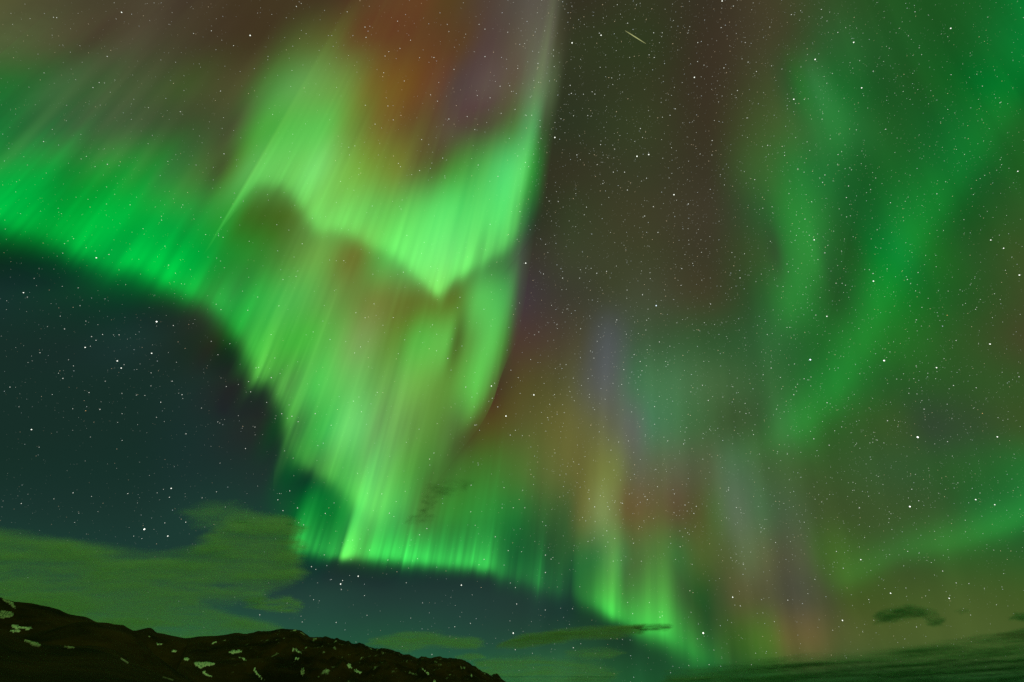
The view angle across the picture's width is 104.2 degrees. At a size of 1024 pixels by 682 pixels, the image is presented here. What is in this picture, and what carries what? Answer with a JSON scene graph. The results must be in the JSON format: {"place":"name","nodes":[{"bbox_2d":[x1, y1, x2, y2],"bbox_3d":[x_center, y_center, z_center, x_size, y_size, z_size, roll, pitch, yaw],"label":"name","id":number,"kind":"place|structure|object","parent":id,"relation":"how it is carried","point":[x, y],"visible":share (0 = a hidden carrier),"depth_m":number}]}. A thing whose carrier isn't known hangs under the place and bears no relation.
{"place":"outdoors","nodes":[
{"label":"outdoors","id":0,"kind":"place"},
{"bbox_2d":[0,520,298,637],"bbox_3d":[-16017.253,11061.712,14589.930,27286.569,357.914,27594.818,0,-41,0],"label":"cloud","id":1,"kind":"structure","parent":0,"point":[72,603],"depth_m":6449.35},
{"bbox_2d":[0,597,504,681],"bbox_3d":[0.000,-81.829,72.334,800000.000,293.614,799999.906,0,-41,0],"label":"hills","id":2,"kind":"structure","parent":0,"point":[99,651],"depth_m":1331.41},
{"bbox_2d":[0,610,13,618],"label":"snow patch","id":3,"kind":"object","parent":2,"relation":"on","point":[5,614],"visible":1,"depth_m":1298.06},
{"bbox_2d":[2,598,15,608],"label":"snow patch","id":4,"kind":"object","parent":2,"relation":"on","point":[9,602],"visible":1,"depth_m":1365.20},
{"bbox_2d":[11,624,32,629],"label":"snow patch","id":5,"kind":"object","parent":2,"relation":"on","point":[16,627],"visible":1,"depth_m":1265.48},
{"bbox_2d":[24,639,40,646],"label":"snow patch","id":6,"kind":"object","parent":2,"relation":"on","point":[35,644],"visible":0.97,"depth_m":524.03},
{"bbox_2d":[194,662,214,668],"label":"snow patch","id":7,"kind":"object","parent":2,"relation":"on","point":[199,665],"visible":1,"depth_m":1273.83},
{"bbox_2d":[229,649,241,653],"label":"snow patch","id":8,"kind":"object","parent":2,"relation":"on","point":[234,651],"visible":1,"depth_m":1465.96},
{"bbox_2d":[253,598,288,607],"bbox_3d":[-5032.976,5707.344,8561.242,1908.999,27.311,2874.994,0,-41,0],"label":"cloud","id":9,"kind":"structure","parent":0,"point":[265,603],"depth_m":8107.86},
{"bbox_2d":[378,638,475,646],"bbox_3d":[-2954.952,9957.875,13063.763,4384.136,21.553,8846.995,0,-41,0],"label":"cloud","id":10,"kind":"structure","parent":0,"point":[454,643],"depth_m":12412.20},
{"bbox_2d":[0,0,1023,681],"bbox_3d":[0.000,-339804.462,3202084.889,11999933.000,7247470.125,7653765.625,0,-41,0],"label":"sky","id":11,"kind":"structure","parent":0,"point":[338,284],"depth_m":4647674.50},
{"bbox_2d":[504,626,641,645],"bbox_3d":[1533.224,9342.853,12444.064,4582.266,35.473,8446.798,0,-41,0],"label":"cloud","id":12,"kind":"structure","parent":0,"point":[549,637],"depth_m":11360.60},
{"bbox_2d":[668,630,1023,681],"bbox_3d":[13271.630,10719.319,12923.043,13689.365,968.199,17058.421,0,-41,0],"label":"cloud","id":13,"kind":"structure","parent":0,"point":[894,676],"depth_m":15557.50},
{"bbox_2d":[877,607,926,620],"bbox_3d":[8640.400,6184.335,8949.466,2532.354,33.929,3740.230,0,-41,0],"label":"cloud","id":14,"kind":"structure","parent":0,"point":[903,612],"depth_m":8660.27},
{"bbox_2d":[1015,615,1023,619],"bbox_3d":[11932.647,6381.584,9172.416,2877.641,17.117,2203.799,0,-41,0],"label":"cloud","id":15,"kind":"structure","parent":0,"point":[1021,617],"depth_m":9035.22}
]}

